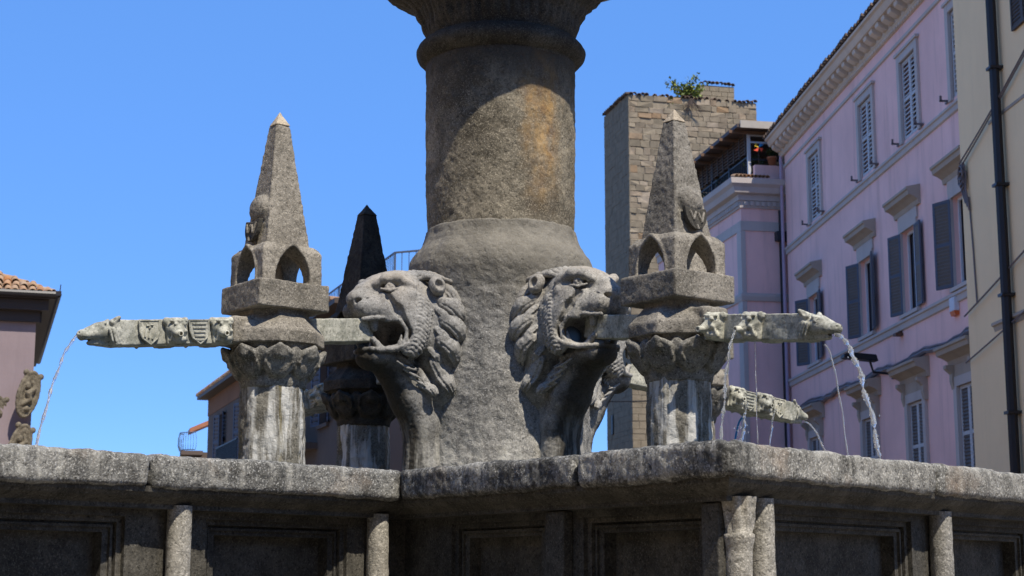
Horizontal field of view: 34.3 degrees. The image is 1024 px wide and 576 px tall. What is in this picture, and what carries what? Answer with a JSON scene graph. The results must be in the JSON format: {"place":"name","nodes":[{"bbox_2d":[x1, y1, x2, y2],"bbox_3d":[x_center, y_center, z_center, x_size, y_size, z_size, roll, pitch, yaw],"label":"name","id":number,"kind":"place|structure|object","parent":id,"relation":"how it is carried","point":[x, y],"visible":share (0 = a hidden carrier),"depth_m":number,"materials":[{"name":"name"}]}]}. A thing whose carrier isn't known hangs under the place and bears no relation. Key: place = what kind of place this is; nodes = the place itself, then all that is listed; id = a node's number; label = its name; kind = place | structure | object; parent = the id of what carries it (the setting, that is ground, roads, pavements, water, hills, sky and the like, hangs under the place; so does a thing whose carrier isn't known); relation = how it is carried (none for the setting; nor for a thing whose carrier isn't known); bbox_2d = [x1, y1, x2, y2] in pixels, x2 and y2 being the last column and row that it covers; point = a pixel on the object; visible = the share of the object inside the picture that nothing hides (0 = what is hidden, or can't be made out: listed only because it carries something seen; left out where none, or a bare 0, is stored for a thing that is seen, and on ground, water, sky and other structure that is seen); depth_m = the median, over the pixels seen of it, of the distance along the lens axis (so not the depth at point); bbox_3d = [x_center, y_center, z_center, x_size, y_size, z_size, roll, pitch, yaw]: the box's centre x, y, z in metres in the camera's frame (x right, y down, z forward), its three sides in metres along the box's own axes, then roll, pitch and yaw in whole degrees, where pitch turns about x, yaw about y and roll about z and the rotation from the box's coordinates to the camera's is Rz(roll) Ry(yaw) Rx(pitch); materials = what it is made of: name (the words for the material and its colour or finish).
{"place":"outdoors","nodes":[
{"label":"outdoors","id":0,"kind":"place"},
{"bbox_2d":[0,271,61,443],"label":"house","id":1,"kind":"structure","parent":0,"point":[28,310],"depth_m":38.83,"materials":[{"name":"paint"}]},
{"bbox_2d":[0,396,9,417],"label":"coat of arms","id":2,"kind":"object","parent":1,"relation":"attached to","point":[4,401],"visible":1,"depth_m":38.53},
{"bbox_2d":[8,422,35,444],"bbox_3d":[-11.340,3.670,38.217,0.272,1.136,0.592,-2,-23,43],"label":"coat of arms","id":3,"kind":"object","parent":1,"relation":"attached to","point":[22,434],"visible":0.39,"depth_m":38.22},
{"bbox_2d":[15,369,43,417],"bbox_3d":[-11.200,2.460,38.434,0.272,1.136,0.592,-2,-20,43],"label":"coat of arms","id":4,"kind":"object","parent":1,"relation":"attached to","point":[28,394],"visible":1,"depth_m":38.36},
{"bbox_2d":[178,421,207,457],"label":"balcony","id":5,"kind":"structure","parent":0,"point":[188,452],"depth_m":81.41,"materials":[{"name":"paint"}]},
{"bbox_2d":[385,249,419,471],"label":"house","id":6,"kind":"structure","parent":0,"point":[396,450],"depth_m":43.70,"materials":[{"name":"grey paint"}]},
{"bbox_2d":[0,0,873,455],"label":"sky","id":7,"kind":"structure","parent":0,"point":[133,133],"materials":[{"name":"blue"}]},
{"bbox_2d":[602,80,756,449],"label":"stone tower","id":8,"kind":"structure","parent":0,"point":[633,125],"depth_m":78.08,"materials":[{"name":"stone"}]},
{"bbox_2d":[611,415,612,434],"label":"slit window","id":9,"kind":"structure","parent":8,"relation":"in","point":[611,415],"depth_m":77.99,"materials":[{"name":"black paint"}]},
{"bbox_2d":[610,400,646,401],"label":"cable","id":10,"kind":"object","parent":8,"relation":"attached to","point":[630,401],"visible":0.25,"depth_m":58.67,"materials":[{"name":"black paint"}]},
{"bbox_2d":[665,72,708,103],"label":"shrub","id":11,"kind":"object","parent":8,"relation":"on","point":[688,90],"visible":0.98,"depth_m":78.66,"materials":[{"name":"green plant"}]},
{"bbox_2d":[679,98,704,116],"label":"shrub","id":12,"kind":"object","parent":8,"relation":"attached to","point":[691,102],"visible":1,"depth_m":78.22,"materials":[{"name":"plant"}]},
{"label":"ground","id":13,"kind":"structure","parent":0,"visible":0},
{"bbox_2d":[196,283,341,464],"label":"house","id":14,"kind":"structure","parent":13,"relation":"on","point":[220,394],"depth_m":64.97,"materials":[{"name":"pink paint"}]},
{"bbox_2d":[212,411,224,457],"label":"window","id":15,"kind":"structure","parent":14,"relation":"in","point":[215,441],"depth_m":71.91,"materials":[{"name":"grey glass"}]},
{"bbox_2d":[233,403,238,458],"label":"window","id":16,"kind":"structure","parent":14,"relation":"in","point":[235,430],"depth_m":67.25,"materials":[{"name":"grey wood"}]},
{"bbox_2d":[310,366,329,429],"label":"window","id":17,"kind":"structure","parent":14,"relation":"in","point":[318,426],"depth_m":52.90,"materials":[{"name":"grey glass"}]},
{"bbox_2d":[0,439,1023,575],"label":"fountain basin","id":18,"kind":"object","parent":13,"relation":"on","point":[721,507],"visible":1,"depth_m":7.51,"materials":[{"name":"stone"}]},
{"bbox_2d":[343,0,632,470],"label":"fountain column","id":19,"kind":"structure","parent":18,"relation":"in","point":[480,348],"depth_m":10.67,"materials":[{"name":"stone"}]},
{"bbox_2d":[76,316,372,348],"bbox_3d":[-1.684,0.260,9.929,1.939,0.177,0.404,0,-8,-38],"label":"water spout","id":20,"kind":"object","parent":19,"relation":"attached to","point":[167,332],"visible":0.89,"depth_m":9.60,"materials":[{"name":"stone"}]},
{"bbox_2d":[35,335,77,444],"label":"water stream","id":21,"kind":"structure","parent":20,"relation":"attached to","point":[51,389],"depth_m":9.19,"materials":[{"name":"white"}]},
{"bbox_2d":[304,376,380,416],"bbox_3d":[-1.317,0.788,12.724,0.404,0.177,1.939,8,-19,-37],"label":"water spout","id":22,"kind":"object","parent":19,"relation":"attached to","point":[313,404],"visible":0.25,"depth_m":12.87,"materials":[{"name":"stone"}]},
{"bbox_2d":[584,309,842,343],"bbox_3d":[1.126,0.223,9.609,0.404,0.177,2.029,8,-6,-37],"label":"water spout","id":23,"kind":"object","parent":19,"relation":"attached to","point":[799,326],"visible":0.85,"depth_m":9.14,"materials":[{"name":"stone"}]},
{"bbox_2d":[718,330,735,439],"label":"water stream","id":24,"kind":"structure","parent":23,"relation":"attached to","point":[726,372],"depth_m":9.04,"materials":[{"name":"white"}]},
{"bbox_2d":[755,346,757,442],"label":"water stream","id":25,"kind":"structure","parent":23,"relation":"hanging from","point":[756,395],"depth_m":9.13,"materials":[{"name":"white"}]},
{"bbox_2d":[824,344,848,454],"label":"water stream","id":26,"kind":"structure","parent":23,"relation":"hanging from","point":[839,397],"depth_m":9.10,"materials":[{"name":"white"}]},
{"bbox_2d":[834,333,880,458],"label":"water stream","id":27,"kind":"structure","parent":23,"relation":"hanging from","point":[861,375],"depth_m":8.62,"materials":[{"name":"white"}]},
{"bbox_2d":[625,362,807,423],"bbox_3d":[1.528,0.798,12.351,1.939,0.177,0.404,15,-17,-36],"label":"water spout","id":28,"kind":"object","parent":19,"relation":"attached to","point":[740,398],"visible":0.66,"depth_m":12.46,"materials":[{"name":"stone"}]},
{"bbox_2d":[734,417,742,438],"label":"water stream","id":29,"kind":"structure","parent":28,"relation":"hanging from","point":[738,424],"depth_m":12.52,"materials":[{"name":"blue liquid"}]},
{"bbox_2d":[740,403,747,439],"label":"water stream","id":30,"kind":"structure","parent":28,"relation":"hanging from","point":[744,426],"depth_m":12.25,"materials":[{"name":"white"}]},
{"bbox_2d":[769,409,776,445],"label":"water stream","id":31,"kind":"structure","parent":28,"relation":"hanging from","point":[772,419],"depth_m":12.43,"materials":[{"name":"white"}]},
{"bbox_2d":[804,421,825,450],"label":"water stream","id":32,"kind":"structure","parent":28,"relation":"attached to","point":[813,428],"depth_m":12.95,"materials":[{"name":"white"}]},
{"label":"water","id":33,"kind":"structure","parent":18,"relation":"in","visible":0},
{"bbox_2d":[220,113,328,463],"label":"obelisk pillar","id":34,"kind":"structure","parent":33,"relation":"in","point":[273,358],"depth_m":9.94,"materials":[{"name":"stone"}]},
{"bbox_2d":[321,205,395,469],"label":"obelisk pillar","id":35,"kind":"structure","parent":33,"relation":"in","point":[356,404],"depth_m":12.26,"materials":[{"name":"black stone"}]},
{"bbox_2d":[620,109,734,445],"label":"obelisk pillar","id":36,"kind":"structure","parent":33,"relation":"in","point":[677,361],"depth_m":9.64,"materials":[{"name":"stone"}]},
{"bbox_2d":[646,253,733,439],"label":"obelisk pillar","id":37,"kind":"structure","parent":33,"relation":"in","point":[717,384],"depth_m":12.01,"materials":[{"name":"stone"}]},
{"bbox_2d":[655,165,792,447],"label":"annex","id":38,"kind":"object","parent":13,"relation":"on","point":[743,215],"visible":0.27,"depth_m":55.38,"materials":[{"name":"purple paint"}]},
{"bbox_2d":[693,120,784,197],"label":"pergola","id":39,"kind":"object","parent":38,"relation":"on","point":[730,151],"visible":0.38,"depth_m":58.42,"materials":[{"name":"paint"}]},
{"bbox_2d":[742,155,765,177],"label":"potted plant","id":40,"kind":"object","parent":38,"relation":"on","point":[755,162],"visible":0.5,"depth_m":56.82,"materials":[{"name":"green plant"}]},
{"bbox_2d":[755,143,762,163],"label":"pinwheel","id":41,"kind":"object","parent":38,"relation":"on","point":[760,145],"visible":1,"depth_m":56.22,"materials":[{"name":"multicoloured plastic"}]},
{"bbox_2d":[765,148,777,165],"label":"potted plant","id":42,"kind":"object","parent":38,"relation":"on","point":[771,154],"visible":0.92,"depth_m":56.29,"materials":[{"name":"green plant"}]},
{"bbox_2d":[762,0,1023,466],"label":"palazzo","id":43,"kind":"structure","parent":13,"relation":"on","point":[861,135],"depth_m":44.01,"materials":[{"name":"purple paint"}]},
{"bbox_2d":[794,259,821,368],"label":"window","id":44,"kind":"structure","parent":43,"relation":"in","point":[810,274],"depth_m":51.69,"materials":[{"name":"grey glass"}]},
{"bbox_2d":[801,137,824,226],"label":"window","id":45,"kind":"structure","parent":43,"relation":"in","point":[816,145],"depth_m":51.60,"materials":[{"name":"grey wood"}]},
{"bbox_2d":[801,401,824,450],"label":"window","id":46,"kind":"structure","parent":43,"relation":"in","point":[815,411],"depth_m":50.67,"materials":[{"name":"grey glass"}]},
{"bbox_2d":[842,218,876,341],"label":"window","id":47,"kind":"structure","parent":43,"relation":"in","point":[861,237],"depth_m":46.08,"materials":[{"name":"grey glass"}]},
{"bbox_2d":[844,376,881,458],"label":"window","id":48,"kind":"structure","parent":43,"relation":"in","point":[872,386],"depth_m":45.21,"materials":[{"name":"grey glass"}]},
{"bbox_2d":[850,80,878,182],"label":"window","id":49,"kind":"structure","parent":43,"relation":"in","point":[868,90],"depth_m":45.94,"materials":[{"name":"grey wood"}]},
{"bbox_2d":[841,352,893,378],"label":"wall lamp","id":50,"kind":"object","parent":43,"relation":"attached to","point":[869,358],"visible":0.87,"depth_m":42.86,"materials":[{"name":"black metal"}]},
{"bbox_2d":[800,326,968,407],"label":"cable","id":51,"kind":"object","parent":43,"relation":"attached to","point":[922,351],"visible":0.56,"depth_m":43.50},
{"bbox_2d":[893,331,902,336],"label":"wall lantern","id":52,"kind":"object","parent":43,"relation":"attached to","point":[899,334],"depth_m":42.29,"materials":[{"name":"black metal"}]},
{"bbox_2d":[882,184,923,319],"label":"window","id":53,"kind":"structure","parent":43,"relation":"in","point":[903,206],"depth_m":42.18,"materials":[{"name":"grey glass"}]},
{"bbox_2d":[891,33,923,146],"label":"window","id":54,"kind":"structure","parent":43,"relation":"in","point":[912,44],"depth_m":42.11,"materials":[{"name":"grey wood"}]},
{"bbox_2d":[886,355,929,463],"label":"window","id":55,"kind":"structure","parent":43,"relation":"in","point":[912,375],"depth_m":40.99,"materials":[{"name":"grey glass"}]},
{"bbox_2d":[939,0,956,104],"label":"window","id":56,"kind":"structure","parent":43,"relation":"in","point":[947,5],"depth_m":38.82,"materials":[{"name":"grey wood"}]},
{"bbox_2d":[929,145,966,292],"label":"window","id":57,"kind":"structure","parent":43,"relation":"in","point":[945,169],"depth_m":38.55,"materials":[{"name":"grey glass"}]},
{"bbox_2d":[949,296,959,316],"bbox_3d":[10.181,0.427,38.209,0.130,0.420,0.340,1,-10,-4],"label":"alarm box","id":58,"kind":"object","parent":43,"relation":"attached to","point":[954,309],"visible":1,"depth_m":38.07,"materials":[{"name":"white paint"}]},
{"bbox_2d":[933,335,975,466],"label":"window","id":59,"kind":"structure","parent":43,"relation":"in","point":[956,352],"depth_m":37.68,"materials":[{"name":"grey wood"}]},
{"bbox_2d":[953,0,1023,473],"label":"house","id":60,"kind":"structure","parent":13,"relation":"on","point":[989,40],"depth_m":34.74,"materials":[{"name":"beige paint"}]},
{"bbox_2d":[957,162,969,209],"bbox_3d":[9.947,-2.238,36.590,0.127,1.144,0.420,1,-10,-4],"label":"cable clump","id":61,"kind":"object","parent":60,"relation":"attached to","point":[961,174],"visible":1,"depth_m":36.56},
{"bbox_2d":[968,197,977,301],"bbox_3d":[10.030,-0.831,36.124,0.040,2.403,0.214,1,-10,-4],"label":"cable","id":62,"kind":"object","parent":60,"relation":"attached to","point":[973,251],"visible":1,"depth_m":36.08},
{"bbox_2d":[959,50,1023,164],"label":"cable","id":63,"kind":"object","parent":60,"relation":"attached to","point":[1009,79],"visible":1,"depth_m":34.96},
{"bbox_2d":[964,250,1023,316],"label":"cable","id":64,"kind":"object","parent":60,"relation":"attached to","point":[996,281],"visible":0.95,"depth_m":34.80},
{"bbox_2d":[965,311,1023,362],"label":"cable","id":65,"kind":"object","parent":60,"relation":"attached to","point":[998,334],"visible":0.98,"depth_m":34.75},
{"bbox_2d":[988,94,1023,124],"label":"window","id":66,"kind":"structure","parent":60,"relation":"attached to","point":[1021,97],"depth_m":34.02,"materials":[{"name":"glass"}]},
{"bbox_2d":[991,309,1023,331],"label":"window","id":67,"kind":"structure","parent":60,"relation":"attached to","point":[997,325],"depth_m":34.23,"materials":[{"name":"stone"}]},
{"bbox_2d":[1009,0,1023,30],"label":"window","id":68,"kind":"structure","parent":60,"relation":"in","point":[1019,18],"depth_m":33.67,"materials":[{"name":"grey wood"}]}
]}

